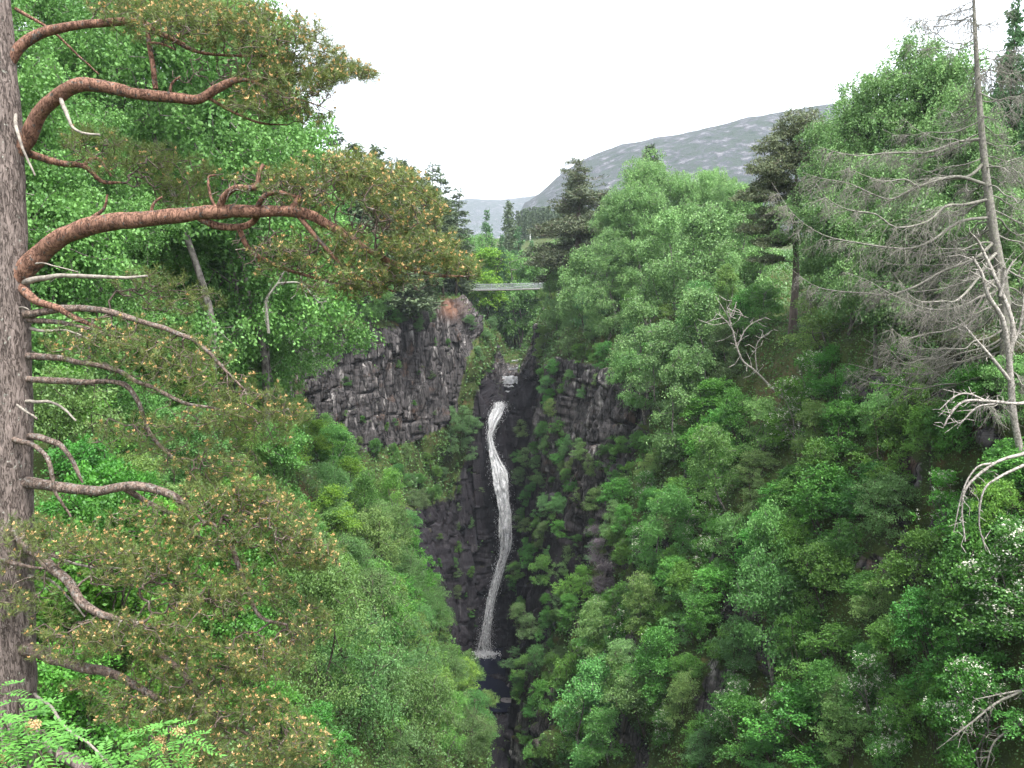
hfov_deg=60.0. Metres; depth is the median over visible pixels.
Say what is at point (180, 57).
birch
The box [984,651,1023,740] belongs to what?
blossoming shrub
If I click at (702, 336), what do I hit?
willow shrub
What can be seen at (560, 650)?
willow shrub
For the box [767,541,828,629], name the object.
leafy shrub
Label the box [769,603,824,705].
leafy shrub
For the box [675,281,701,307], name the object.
birch
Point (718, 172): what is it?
birch
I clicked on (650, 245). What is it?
birch
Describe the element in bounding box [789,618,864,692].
leafy shrub
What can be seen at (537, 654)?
willow shrub
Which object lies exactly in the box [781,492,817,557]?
leafy shrub
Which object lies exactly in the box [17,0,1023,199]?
sky
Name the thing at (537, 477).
willow shrub
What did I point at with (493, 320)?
willow shrub
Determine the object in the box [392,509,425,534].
willow shrub
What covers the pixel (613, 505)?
willow shrub
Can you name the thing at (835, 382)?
leafy shrub
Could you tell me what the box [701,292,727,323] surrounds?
willow shrub
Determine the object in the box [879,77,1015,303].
birch
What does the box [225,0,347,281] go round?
birch
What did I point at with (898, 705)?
leafy shrub
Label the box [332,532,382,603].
willow tree
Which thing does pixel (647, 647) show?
blossoming shrub
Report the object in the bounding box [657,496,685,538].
willow shrub
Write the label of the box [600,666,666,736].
willow shrub
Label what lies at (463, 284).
spruce
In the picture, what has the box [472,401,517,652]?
waterfall
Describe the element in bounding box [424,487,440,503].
leafy shrub
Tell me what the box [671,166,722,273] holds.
birch
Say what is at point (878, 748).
blossoming shrub
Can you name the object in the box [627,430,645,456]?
leafy shrub
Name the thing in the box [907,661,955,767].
leafy shrub
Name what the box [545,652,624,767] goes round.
birch
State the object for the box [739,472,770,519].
willow shrub
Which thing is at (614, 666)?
birch
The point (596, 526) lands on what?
dead shrub
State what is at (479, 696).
willow shrub
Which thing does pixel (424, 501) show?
willow shrub
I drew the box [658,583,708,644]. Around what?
birch
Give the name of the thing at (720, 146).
hill
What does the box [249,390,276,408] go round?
willow shrub
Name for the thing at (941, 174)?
birch
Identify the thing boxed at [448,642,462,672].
leafy shrub
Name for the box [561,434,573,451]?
willow shrub
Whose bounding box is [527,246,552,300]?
birch
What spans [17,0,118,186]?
birch
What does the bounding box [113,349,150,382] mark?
leafy shrub
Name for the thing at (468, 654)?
willow shrub
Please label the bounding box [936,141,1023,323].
birch
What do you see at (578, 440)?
willow shrub
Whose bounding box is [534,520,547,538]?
willow shrub
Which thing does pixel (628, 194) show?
birch
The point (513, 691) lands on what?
leafy shrub
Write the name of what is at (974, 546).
leafy shrub
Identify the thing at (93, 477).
leafy shrub
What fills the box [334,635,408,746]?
leafy shrub
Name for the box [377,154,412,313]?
fir
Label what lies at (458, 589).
willow shrub
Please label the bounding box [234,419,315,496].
willow shrub
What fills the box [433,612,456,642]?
willow shrub
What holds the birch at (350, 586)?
on the gorge terrain
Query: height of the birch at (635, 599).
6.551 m
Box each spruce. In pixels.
[338,143,429,305]
[344,140,405,301]
[374,159,447,316]
[397,164,448,284]
[420,178,473,289]
[437,197,479,294]
[497,200,521,309]
[553,170,607,294]
[629,143,681,279]
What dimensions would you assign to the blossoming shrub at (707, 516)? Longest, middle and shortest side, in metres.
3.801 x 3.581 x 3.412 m
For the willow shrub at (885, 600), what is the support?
on the gorge terrain
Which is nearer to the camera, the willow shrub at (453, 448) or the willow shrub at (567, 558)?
the willow shrub at (567, 558)
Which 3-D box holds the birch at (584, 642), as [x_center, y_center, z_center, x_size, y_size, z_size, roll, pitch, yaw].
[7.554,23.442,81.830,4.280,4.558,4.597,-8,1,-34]
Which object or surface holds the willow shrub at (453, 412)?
on the gorge terrain
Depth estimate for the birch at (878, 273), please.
59.29 m
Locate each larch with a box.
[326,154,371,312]
[472,210,500,311]
[483,233,513,329]
[500,223,530,347]
[523,241,539,316]
[983,0,1023,283]
[984,18,1023,109]
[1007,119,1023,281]
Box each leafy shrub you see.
[32,361,135,456]
[34,433,145,544]
[34,527,203,724]
[36,641,162,767]
[39,456,178,613]
[53,316,116,371]
[69,481,172,673]
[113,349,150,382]
[129,607,207,745]
[132,469,179,532]
[144,496,209,587]
[159,374,200,419]
[159,517,287,682]
[174,560,281,731]
[182,489,255,614]
[196,464,258,506]
[207,348,249,391]
[216,472,288,561]
[219,510,302,637]
[223,572,278,624]
[241,348,261,389]
[252,680,326,745]
[295,699,359,767]
[303,510,324,536]
[309,630,358,680]
[331,438,361,470]
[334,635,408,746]
[340,376,351,385]
[367,438,382,458]
[380,617,409,667]
[386,442,402,463]
[388,308,403,322]
[390,670,443,723]
[393,463,409,488]
[395,572,426,610]
[399,528,442,595]
[399,610,417,642]
[401,474,411,487]
[414,473,426,486]
[423,452,432,463]
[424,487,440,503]
[431,464,442,482]
[433,484,442,501]
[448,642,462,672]
[454,541,461,552]
[467,566,474,576]
[504,562,524,580]
[506,578,516,594]
[509,449,522,462]
[509,671,524,700]
[510,687,521,703]
[511,653,531,680]
[516,483,531,505]
[516,507,525,532]
[516,595,525,618]
[516,729,531,747]
[517,537,528,555]
[520,542,537,569]
[520,738,535,766]
[521,697,536,717]
[526,516,541,534]
[528,554,552,585]
[528,678,550,714]
[529,441,537,454]
[529,480,537,490]
[530,733,551,758]
[532,419,547,442]
[534,609,554,648]
[535,368,543,388]
[539,388,554,409]
[540,592,550,609]
[540,651,561,686]
[544,358,561,383]
[544,608,559,624]
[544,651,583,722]
[545,505,555,524]
[546,416,565,435]
[547,437,568,463]
[549,519,571,537]
[549,680,565,698]
[549,711,590,753]
[551,572,584,605]
[555,593,580,632]
[556,377,565,393]
[559,468,573,491]
[562,477,577,491]
[566,638,584,662]
[570,562,593,601]
[571,343,592,363]
[571,534,581,546]
[583,518,596,537]
[588,342,609,362]
[592,442,615,471]
[592,630,613,661]
[593,340,614,369]
[593,477,633,513]
[601,592,615,607]
[602,580,637,633]
[603,434,627,451]
[605,464,624,479]
[605,522,626,557]
[609,435,631,455]
[609,503,639,536]
[610,538,632,578]
[612,662,652,707]
[617,461,635,483]
[618,291,635,320]
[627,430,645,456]
[627,566,665,615]
[627,620,682,704]
[634,486,660,520]
[635,600,675,653]
[636,342,672,371]
[636,434,653,461]
[648,476,682,501]
[649,555,687,587]
[653,424,688,452]
[656,545,687,593]
[656,603,677,628]
[664,560,701,613]
[667,467,717,516]
[669,651,709,686]
[675,376,738,428]
[677,591,723,656]
[678,426,709,473]
[680,710,708,767]
[687,517,724,561]
[690,557,741,611]
[701,449,736,491]
[702,406,738,449]
[704,625,739,665]
[707,387,761,458]
[712,688,764,767]
[725,287,761,341]
[729,509,780,563]
[735,727,796,767]
[739,677,831,767]
[754,479,794,517]
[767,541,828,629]
[768,516,816,566]
[769,463,807,510]
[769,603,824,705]
[775,464,800,481]
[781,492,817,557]
[784,459,859,546]
[787,537,857,614]
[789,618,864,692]
[790,537,840,588]
[795,436,854,513]
[797,616,824,658]
[801,343,842,397]
[801,656,842,723]
[804,363,859,434]
[805,397,875,463]
[812,458,890,527]
[823,518,869,577]
[838,567,881,606]
[844,401,921,487]
[850,639,881,673]
[863,612,916,678]
[866,525,951,613]
[874,677,935,745]
[887,360,937,414]
[887,584,965,698]
[900,399,954,489]
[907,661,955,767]
[918,616,1018,704]
[920,369,986,437]
[922,516,1016,667]
[923,507,970,573]
[930,359,1000,455]
[937,497,1021,574]
[966,478,1023,551]
[971,436,1023,517]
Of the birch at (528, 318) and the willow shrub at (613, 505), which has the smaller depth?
the willow shrub at (613, 505)
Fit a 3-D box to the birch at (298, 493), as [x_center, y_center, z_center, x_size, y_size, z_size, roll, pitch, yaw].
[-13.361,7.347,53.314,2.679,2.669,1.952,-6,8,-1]
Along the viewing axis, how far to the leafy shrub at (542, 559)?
105.25 m
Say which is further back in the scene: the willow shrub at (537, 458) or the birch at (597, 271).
the willow shrub at (537, 458)
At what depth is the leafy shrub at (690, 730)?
57.68 m
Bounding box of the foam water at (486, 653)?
[472,585,500,660]
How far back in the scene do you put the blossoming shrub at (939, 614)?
41.18 m
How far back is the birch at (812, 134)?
68.69 m
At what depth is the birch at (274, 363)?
70.55 m
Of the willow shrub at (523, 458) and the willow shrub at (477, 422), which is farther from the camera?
the willow shrub at (477, 422)
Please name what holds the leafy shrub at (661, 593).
on the gorge terrain
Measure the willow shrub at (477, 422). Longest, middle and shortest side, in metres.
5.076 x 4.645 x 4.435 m
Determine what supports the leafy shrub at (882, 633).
on the gorge terrain
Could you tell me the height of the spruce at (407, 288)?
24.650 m
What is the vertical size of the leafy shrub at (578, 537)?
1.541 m
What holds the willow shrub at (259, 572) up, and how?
on the gorge terrain
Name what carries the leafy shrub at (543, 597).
on the gorge terrain
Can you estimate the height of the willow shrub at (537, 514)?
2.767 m
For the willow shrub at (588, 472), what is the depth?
100.76 m
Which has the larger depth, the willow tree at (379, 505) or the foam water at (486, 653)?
the foam water at (486, 653)
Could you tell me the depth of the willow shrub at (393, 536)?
76.43 m
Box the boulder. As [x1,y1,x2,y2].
[500,697,511,702]
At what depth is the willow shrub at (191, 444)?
40.21 m
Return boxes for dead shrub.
[584,510,609,536]
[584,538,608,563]
[589,562,618,593]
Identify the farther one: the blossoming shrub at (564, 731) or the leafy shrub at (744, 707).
the blossoming shrub at (564, 731)
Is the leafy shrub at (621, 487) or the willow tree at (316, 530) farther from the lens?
the leafy shrub at (621, 487)
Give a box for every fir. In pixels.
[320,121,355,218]
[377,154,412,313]
[411,165,439,272]
[422,162,455,264]
[433,170,460,295]
[444,186,477,295]
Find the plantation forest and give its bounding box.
[513,205,601,239]
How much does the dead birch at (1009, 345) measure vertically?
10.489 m
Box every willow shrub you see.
[33,363,130,474]
[76,335,120,387]
[85,364,175,457]
[112,378,190,433]
[115,450,168,484]
[143,398,239,489]
[165,474,223,533]
[171,441,228,478]
[194,376,231,409]
[220,451,269,505]
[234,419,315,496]
[238,361,261,388]
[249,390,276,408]
[252,561,272,595]
[291,394,317,417]
[294,586,348,616]
[312,412,343,443]
[318,499,355,542]
[337,477,355,500]
[342,506,411,569]
[350,302,365,318]
[352,554,383,584]
[354,436,362,452]
[367,496,409,541]
[373,479,394,506]
[381,504,418,568]
[392,306,407,322]
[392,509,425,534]
[398,667,431,721]
[401,443,413,457]
[404,488,422,506]
[409,473,415,486]
[410,600,438,627]
[410,611,440,647]
[412,312,423,332]
[413,649,451,687]
[418,487,430,509]
[424,574,451,604]
[429,307,435,321]
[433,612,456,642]
[440,467,449,480]
[445,429,459,453]
[448,406,463,430]
[452,405,476,433]
[453,585,461,598]
[454,568,460,577]
[457,688,498,740]
[458,437,477,461]
[460,648,486,685]
[462,314,478,330]
[463,416,483,443]
[468,515,473,528]
[473,346,486,359]
[475,688,500,713]
[482,329,492,343]
[486,316,497,329]
[487,715,496,760]
[497,645,521,668]
[509,602,525,636]
[511,466,524,485]
[511,515,522,527]
[513,419,529,438]
[515,612,545,638]
[516,447,530,468]
[519,517,529,536]
[523,643,547,680]
[527,471,545,498]
[528,455,540,472]
[529,507,540,520]
[533,539,543,551]
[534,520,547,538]
[537,434,549,454]
[537,494,549,517]
[538,375,550,393]
[542,496,566,526]
[543,398,556,416]
[543,545,549,554]
[545,643,567,668]
[548,553,571,577]
[551,593,560,608]
[557,326,581,357]
[557,440,567,457]
[557,460,564,479]
[560,456,572,476]
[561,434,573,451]
[561,538,574,561]
[564,369,575,386]
[568,442,588,461]
[569,487,579,502]
[570,437,583,456]
[571,289,607,338]
[576,385,585,399]
[580,486,607,513]
[582,453,595,477]
[583,540,601,559]
[591,373,597,388]
[598,499,627,540]
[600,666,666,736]
[603,637,649,673]
[620,321,643,352]
[633,453,654,477]
[647,449,671,480]
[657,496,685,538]
[660,668,700,728]
[678,727,716,766]
[683,320,734,369]
[696,510,753,574]
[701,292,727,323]
[706,321,747,380]
[709,613,764,672]
[731,448,782,484]
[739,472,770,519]
[807,694,874,767]
[817,671,858,723]
[845,568,906,625]
[848,471,927,538]
[853,389,897,447]
[977,353,1023,429]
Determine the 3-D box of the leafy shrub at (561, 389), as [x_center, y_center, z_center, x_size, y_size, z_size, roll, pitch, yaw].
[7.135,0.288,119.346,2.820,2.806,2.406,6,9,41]
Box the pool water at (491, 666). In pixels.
[470,646,510,711]
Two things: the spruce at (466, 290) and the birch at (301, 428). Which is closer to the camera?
the birch at (301, 428)
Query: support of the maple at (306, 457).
on the gorge terrain
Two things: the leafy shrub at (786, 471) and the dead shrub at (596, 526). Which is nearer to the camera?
the leafy shrub at (786, 471)
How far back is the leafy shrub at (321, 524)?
56.50 m
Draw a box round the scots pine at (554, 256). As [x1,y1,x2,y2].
[518,156,613,284]
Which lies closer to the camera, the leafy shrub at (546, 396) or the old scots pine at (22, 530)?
the old scots pine at (22, 530)
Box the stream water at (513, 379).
[502,360,517,391]
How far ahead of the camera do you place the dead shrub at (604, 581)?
84.90 m
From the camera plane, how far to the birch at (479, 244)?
200.34 m
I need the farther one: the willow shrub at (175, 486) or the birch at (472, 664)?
the birch at (472, 664)
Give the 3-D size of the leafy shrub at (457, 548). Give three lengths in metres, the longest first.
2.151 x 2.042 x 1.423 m
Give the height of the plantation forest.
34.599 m
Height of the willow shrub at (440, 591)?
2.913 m
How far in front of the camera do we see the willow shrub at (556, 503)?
109.73 m
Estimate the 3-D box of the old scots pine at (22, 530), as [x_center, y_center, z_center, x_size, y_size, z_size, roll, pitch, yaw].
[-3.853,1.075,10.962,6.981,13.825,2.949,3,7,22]
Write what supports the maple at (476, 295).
on the gorge terrain
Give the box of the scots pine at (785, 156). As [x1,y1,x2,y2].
[728,106,837,334]
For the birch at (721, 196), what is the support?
on the gorge terrain
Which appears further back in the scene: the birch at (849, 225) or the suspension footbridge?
the suspension footbridge
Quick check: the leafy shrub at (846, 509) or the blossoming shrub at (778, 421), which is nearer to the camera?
the leafy shrub at (846, 509)
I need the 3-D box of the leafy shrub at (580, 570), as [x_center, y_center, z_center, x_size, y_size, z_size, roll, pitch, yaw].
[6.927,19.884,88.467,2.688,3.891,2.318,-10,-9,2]
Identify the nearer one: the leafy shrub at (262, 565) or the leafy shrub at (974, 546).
the leafy shrub at (262, 565)
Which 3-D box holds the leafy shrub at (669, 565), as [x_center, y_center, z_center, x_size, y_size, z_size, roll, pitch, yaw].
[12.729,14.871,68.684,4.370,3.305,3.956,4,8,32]
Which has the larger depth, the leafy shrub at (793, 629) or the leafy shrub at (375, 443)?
the leafy shrub at (375, 443)
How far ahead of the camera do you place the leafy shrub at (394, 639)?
54.33 m
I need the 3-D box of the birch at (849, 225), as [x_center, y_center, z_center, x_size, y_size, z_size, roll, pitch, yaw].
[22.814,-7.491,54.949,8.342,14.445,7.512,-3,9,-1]
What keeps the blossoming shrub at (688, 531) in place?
on the gorge terrain
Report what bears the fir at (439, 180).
on the gorge terrain
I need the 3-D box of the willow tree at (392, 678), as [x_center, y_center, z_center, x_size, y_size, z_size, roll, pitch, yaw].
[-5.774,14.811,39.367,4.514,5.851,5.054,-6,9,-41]
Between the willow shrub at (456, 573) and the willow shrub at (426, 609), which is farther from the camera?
the willow shrub at (456, 573)
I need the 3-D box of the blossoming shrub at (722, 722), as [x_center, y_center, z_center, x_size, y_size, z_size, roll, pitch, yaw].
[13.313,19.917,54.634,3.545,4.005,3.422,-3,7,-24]
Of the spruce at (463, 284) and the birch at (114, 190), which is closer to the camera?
the birch at (114, 190)
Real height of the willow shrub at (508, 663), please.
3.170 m
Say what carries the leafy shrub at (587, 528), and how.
on the gorge terrain
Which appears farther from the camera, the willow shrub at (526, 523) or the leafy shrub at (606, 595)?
the willow shrub at (526, 523)
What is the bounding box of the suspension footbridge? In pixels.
[467,283,542,290]
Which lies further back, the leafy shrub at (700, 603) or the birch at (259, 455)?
the leafy shrub at (700, 603)
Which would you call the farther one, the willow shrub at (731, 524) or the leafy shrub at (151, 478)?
the willow shrub at (731, 524)
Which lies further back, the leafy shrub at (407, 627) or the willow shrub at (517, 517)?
the willow shrub at (517, 517)
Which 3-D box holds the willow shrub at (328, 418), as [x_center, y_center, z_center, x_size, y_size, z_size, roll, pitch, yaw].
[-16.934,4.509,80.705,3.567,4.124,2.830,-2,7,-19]
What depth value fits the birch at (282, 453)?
49.42 m
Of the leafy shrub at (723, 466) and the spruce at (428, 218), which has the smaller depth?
the leafy shrub at (723, 466)
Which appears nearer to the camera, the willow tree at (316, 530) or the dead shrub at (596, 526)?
the willow tree at (316, 530)
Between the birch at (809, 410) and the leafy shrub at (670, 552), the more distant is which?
the leafy shrub at (670, 552)
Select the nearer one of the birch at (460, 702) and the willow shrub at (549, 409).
the birch at (460, 702)
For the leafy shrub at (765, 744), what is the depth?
48.57 m
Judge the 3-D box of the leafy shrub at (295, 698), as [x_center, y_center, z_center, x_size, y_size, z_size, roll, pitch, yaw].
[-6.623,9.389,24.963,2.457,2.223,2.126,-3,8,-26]
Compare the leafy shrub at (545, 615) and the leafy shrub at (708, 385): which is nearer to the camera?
the leafy shrub at (708, 385)
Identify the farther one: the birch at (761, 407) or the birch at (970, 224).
the birch at (761, 407)
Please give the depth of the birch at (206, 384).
47.16 m
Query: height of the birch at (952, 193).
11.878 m
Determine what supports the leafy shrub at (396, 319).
on the gorge terrain
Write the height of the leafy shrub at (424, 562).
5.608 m
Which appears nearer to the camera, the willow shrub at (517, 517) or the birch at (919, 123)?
the birch at (919, 123)
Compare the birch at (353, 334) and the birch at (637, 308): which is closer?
the birch at (353, 334)
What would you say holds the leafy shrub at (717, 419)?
on the gorge terrain
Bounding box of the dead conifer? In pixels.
[760,0,1023,438]
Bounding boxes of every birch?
[11,0,116,343]
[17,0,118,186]
[17,52,128,342]
[19,21,158,263]
[22,106,133,344]
[23,0,153,166]
[28,191,151,405]
[32,102,179,394]
[34,0,203,192]
[61,0,316,409]
[99,0,245,285]
[126,0,385,453]
[128,171,214,310]
[149,66,323,389]
[155,330,237,436]
[171,80,385,416]
[172,194,287,324]
[224,392,258,457]
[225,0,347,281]
[231,409,269,477]
[241,244,336,414]
[251,339,285,381]
[256,421,313,525]
[263,262,330,332]
[284,486,310,520]
[286,401,309,439]
[309,422,356,466]
[311,424,337,465]
[325,212,356,280]
[330,553,371,628]
[350,467,384,521]
[353,232,395,326]
[357,558,422,641]
[377,465,405,517]
[382,575,418,610]
[405,625,429,658]
[420,636,450,677]
[422,249,444,301]
[425,667,456,729]
[435,688,470,759]
[451,656,480,697]
[457,234,489,297]
[464,705,500,747]
[465,231,497,305]
[470,248,524,336]
[490,249,544,347]
[501,263,538,344]
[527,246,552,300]
[532,325,550,347]
[532,342,541,357]
[536,289,547,309]
[537,238,559,285]
[537,268,565,331]
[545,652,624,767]
[547,291,558,309]
[552,243,601,329]
[554,316,572,339]
[555,265,587,324]
[570,704,629,765]
[572,595,620,670]
[572,616,599,659]
[573,223,637,340]
[582,303,602,339]
[584,193,644,312]
[588,253,619,306]
[590,225,634,308]
[591,165,671,301]
[599,648,630,716]
[605,348,658,423]
[608,293,661,371]
[612,155,684,277]
[617,570,664,643]
[624,318,691,421]
[625,146,691,302]
[630,513,666,596]
[631,235,679,317]
[632,483,703,571]
[639,205,705,309]
[643,341,718,461]
[648,170,688,277]
[652,211,715,300]
[655,345,679,390]
[658,174,712,270]
[658,304,675,335]
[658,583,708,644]
[660,170,696,244]
[669,284,733,380]
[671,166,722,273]
[672,279,722,356]
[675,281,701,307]
[684,421,745,510]
[686,200,741,290]
[694,171,742,274]
[697,166,741,212]
[700,296,782,398]
[702,179,754,265]
[710,184,781,269]
[712,210,778,295]
[712,263,738,325]
[714,250,747,307]
[721,542,811,688]
[728,281,784,339]
[735,218,783,288]
[737,395,785,452]
[743,499,804,642]
[767,110,854,300]
[774,285,862,352]
[788,398,837,454]
[791,124,887,316]
[791,241,835,302]
[799,88,917,321]
[799,247,835,291]
[802,62,956,278]
[802,189,881,335]
[809,21,990,297]
[812,145,938,374]
[841,184,975,363]
[853,259,893,322]
[866,42,1022,304]
[872,70,993,301]
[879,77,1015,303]
[889,111,977,310]
[922,123,1019,285]
[933,212,1018,330]
[933,384,1023,432]
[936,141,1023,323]
[943,185,1023,329]
[949,226,1023,463]
[950,452,1023,552]
[974,154,1023,280]
[999,111,1023,281]
[1016,151,1023,293]
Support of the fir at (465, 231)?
on the gorge terrain
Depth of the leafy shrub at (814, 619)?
50.22 m
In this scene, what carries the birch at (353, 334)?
on the gorge terrain
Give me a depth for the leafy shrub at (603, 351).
107.44 m
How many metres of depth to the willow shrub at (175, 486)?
31.97 m
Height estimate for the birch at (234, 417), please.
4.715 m
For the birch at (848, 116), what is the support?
on the gorge terrain
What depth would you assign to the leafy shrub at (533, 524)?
122.77 m
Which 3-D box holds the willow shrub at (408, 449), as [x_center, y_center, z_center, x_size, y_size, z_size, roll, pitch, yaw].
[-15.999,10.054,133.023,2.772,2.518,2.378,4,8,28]
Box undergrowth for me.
[33,247,1023,767]
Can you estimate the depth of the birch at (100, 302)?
35.36 m
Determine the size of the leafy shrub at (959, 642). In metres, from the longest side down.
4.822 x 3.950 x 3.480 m
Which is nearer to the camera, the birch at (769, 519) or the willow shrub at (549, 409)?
the birch at (769, 519)
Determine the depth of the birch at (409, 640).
60.23 m
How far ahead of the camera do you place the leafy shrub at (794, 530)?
53.00 m
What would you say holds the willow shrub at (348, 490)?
on the gorge terrain
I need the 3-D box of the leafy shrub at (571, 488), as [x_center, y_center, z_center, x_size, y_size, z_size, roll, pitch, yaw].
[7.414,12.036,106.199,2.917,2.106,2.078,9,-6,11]
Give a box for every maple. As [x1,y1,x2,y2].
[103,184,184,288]
[279,420,311,480]
[304,418,335,461]
[306,483,365,545]
[336,454,367,500]
[464,265,486,304]
[470,245,520,319]
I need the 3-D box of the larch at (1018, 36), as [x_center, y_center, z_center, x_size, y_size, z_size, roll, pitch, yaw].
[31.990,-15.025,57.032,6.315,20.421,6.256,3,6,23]
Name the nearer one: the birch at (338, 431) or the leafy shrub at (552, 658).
the birch at (338, 431)
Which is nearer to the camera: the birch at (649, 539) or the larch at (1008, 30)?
the larch at (1008, 30)
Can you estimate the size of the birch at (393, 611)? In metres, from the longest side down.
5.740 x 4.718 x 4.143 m
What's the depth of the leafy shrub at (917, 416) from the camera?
46.72 m
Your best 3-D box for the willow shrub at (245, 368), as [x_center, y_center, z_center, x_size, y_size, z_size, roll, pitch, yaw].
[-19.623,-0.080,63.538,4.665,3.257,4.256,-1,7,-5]
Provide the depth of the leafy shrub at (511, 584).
137.87 m
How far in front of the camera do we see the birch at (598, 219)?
114.86 m
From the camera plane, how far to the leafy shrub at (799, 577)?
51.47 m
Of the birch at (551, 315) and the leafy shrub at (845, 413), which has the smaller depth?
the leafy shrub at (845, 413)
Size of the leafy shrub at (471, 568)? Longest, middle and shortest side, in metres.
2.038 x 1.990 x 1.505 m
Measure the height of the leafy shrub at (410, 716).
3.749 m
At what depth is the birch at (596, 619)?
78.09 m
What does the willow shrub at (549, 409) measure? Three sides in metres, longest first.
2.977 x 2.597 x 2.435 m
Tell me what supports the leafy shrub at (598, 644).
on the gorge terrain
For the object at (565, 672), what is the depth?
81.24 m
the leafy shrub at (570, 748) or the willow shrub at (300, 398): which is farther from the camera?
the willow shrub at (300, 398)
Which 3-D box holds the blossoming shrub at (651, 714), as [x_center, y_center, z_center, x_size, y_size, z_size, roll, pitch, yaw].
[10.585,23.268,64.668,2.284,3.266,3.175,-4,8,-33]
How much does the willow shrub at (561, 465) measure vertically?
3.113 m
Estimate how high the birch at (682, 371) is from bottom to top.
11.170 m
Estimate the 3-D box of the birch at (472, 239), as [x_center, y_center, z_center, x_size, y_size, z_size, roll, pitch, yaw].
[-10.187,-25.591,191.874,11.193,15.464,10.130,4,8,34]
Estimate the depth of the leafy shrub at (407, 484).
129.05 m
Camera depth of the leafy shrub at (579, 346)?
116.30 m
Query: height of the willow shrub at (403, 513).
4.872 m
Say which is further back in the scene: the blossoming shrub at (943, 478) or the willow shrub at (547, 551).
the willow shrub at (547, 551)
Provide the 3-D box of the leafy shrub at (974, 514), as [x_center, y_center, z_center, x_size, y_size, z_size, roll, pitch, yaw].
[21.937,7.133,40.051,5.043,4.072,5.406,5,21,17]
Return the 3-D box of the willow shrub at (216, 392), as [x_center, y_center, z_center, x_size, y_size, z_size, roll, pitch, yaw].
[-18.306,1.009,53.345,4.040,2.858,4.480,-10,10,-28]
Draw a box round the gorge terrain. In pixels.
[33,236,1023,767]
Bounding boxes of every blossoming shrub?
[555,723,579,762]
[562,690,589,725]
[564,644,591,679]
[581,593,604,616]
[600,601,644,652]
[624,525,648,564]
[631,627,664,670]
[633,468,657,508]
[640,679,668,727]
[650,708,675,746]
[670,508,701,544]
[686,376,721,433]
[689,487,725,523]
[689,533,714,579]
[695,676,750,740]
[719,655,749,698]
[752,682,796,749]
[760,376,808,454]
[778,346,830,409]
[833,647,898,726]
[836,369,871,422]
[862,330,925,402]
[862,698,914,767]
[906,466,969,538]
[917,652,1017,767]
[924,587,954,629]
[939,515,1023,644]
[954,510,1023,611]
[969,445,1023,498]
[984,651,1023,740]
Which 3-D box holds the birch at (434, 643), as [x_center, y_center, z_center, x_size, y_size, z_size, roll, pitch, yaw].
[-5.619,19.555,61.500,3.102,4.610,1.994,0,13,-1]
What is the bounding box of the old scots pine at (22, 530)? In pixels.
[0,0,485,767]
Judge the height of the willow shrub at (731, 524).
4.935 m
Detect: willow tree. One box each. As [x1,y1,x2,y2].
[254,519,345,640]
[257,543,392,713]
[307,459,357,519]
[309,601,415,749]
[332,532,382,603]
[339,566,419,664]
[340,655,442,767]
[344,462,370,500]
[358,500,407,560]
[386,658,468,767]
[389,543,428,598]
[389,609,448,691]
[420,591,455,645]
[436,641,471,699]
[444,691,503,765]
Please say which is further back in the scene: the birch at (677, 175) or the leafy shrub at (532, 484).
the leafy shrub at (532, 484)
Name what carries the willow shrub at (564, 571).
on the gorge terrain
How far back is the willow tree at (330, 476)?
62.27 m
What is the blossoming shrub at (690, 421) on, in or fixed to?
on the gorge terrain
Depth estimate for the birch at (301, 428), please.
70.49 m
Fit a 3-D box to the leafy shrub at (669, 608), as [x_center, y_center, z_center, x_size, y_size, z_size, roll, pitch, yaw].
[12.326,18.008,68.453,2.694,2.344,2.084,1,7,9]
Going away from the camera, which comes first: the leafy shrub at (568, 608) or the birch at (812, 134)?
the birch at (812, 134)
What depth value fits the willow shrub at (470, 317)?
158.34 m
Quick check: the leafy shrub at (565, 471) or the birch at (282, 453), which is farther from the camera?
the leafy shrub at (565, 471)
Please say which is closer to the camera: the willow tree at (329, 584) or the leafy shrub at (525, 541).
the willow tree at (329, 584)
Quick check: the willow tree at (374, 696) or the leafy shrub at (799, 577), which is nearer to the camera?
the willow tree at (374, 696)
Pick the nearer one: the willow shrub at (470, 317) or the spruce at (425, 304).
the spruce at (425, 304)
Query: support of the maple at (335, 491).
on the gorge terrain
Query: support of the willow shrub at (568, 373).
on the gorge terrain
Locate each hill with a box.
[449,195,536,238]
[521,102,882,237]
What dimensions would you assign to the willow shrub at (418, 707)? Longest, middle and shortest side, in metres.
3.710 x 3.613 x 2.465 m
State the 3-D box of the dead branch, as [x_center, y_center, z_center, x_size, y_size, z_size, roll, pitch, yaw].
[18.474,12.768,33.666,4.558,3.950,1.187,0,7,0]
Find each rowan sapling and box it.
[0,679,100,767]
[75,718,226,767]
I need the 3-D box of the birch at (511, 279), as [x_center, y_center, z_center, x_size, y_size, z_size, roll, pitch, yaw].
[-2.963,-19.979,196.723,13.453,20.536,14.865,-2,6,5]
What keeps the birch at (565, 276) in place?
on the gorge terrain
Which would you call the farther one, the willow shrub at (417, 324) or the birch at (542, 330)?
the birch at (542, 330)
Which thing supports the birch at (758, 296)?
on the gorge terrain
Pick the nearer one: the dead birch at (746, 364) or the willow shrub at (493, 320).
the dead birch at (746, 364)
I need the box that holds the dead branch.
[937,688,1023,767]
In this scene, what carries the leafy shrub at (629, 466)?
on the gorge terrain
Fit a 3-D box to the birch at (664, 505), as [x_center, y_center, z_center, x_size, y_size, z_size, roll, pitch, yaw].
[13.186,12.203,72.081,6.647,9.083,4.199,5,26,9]
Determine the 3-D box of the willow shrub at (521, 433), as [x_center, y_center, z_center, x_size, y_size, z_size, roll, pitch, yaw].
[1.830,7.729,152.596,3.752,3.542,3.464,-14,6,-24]
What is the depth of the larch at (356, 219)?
123.44 m
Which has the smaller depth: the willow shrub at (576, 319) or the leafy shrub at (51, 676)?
the leafy shrub at (51, 676)
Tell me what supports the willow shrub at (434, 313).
on the gorge terrain

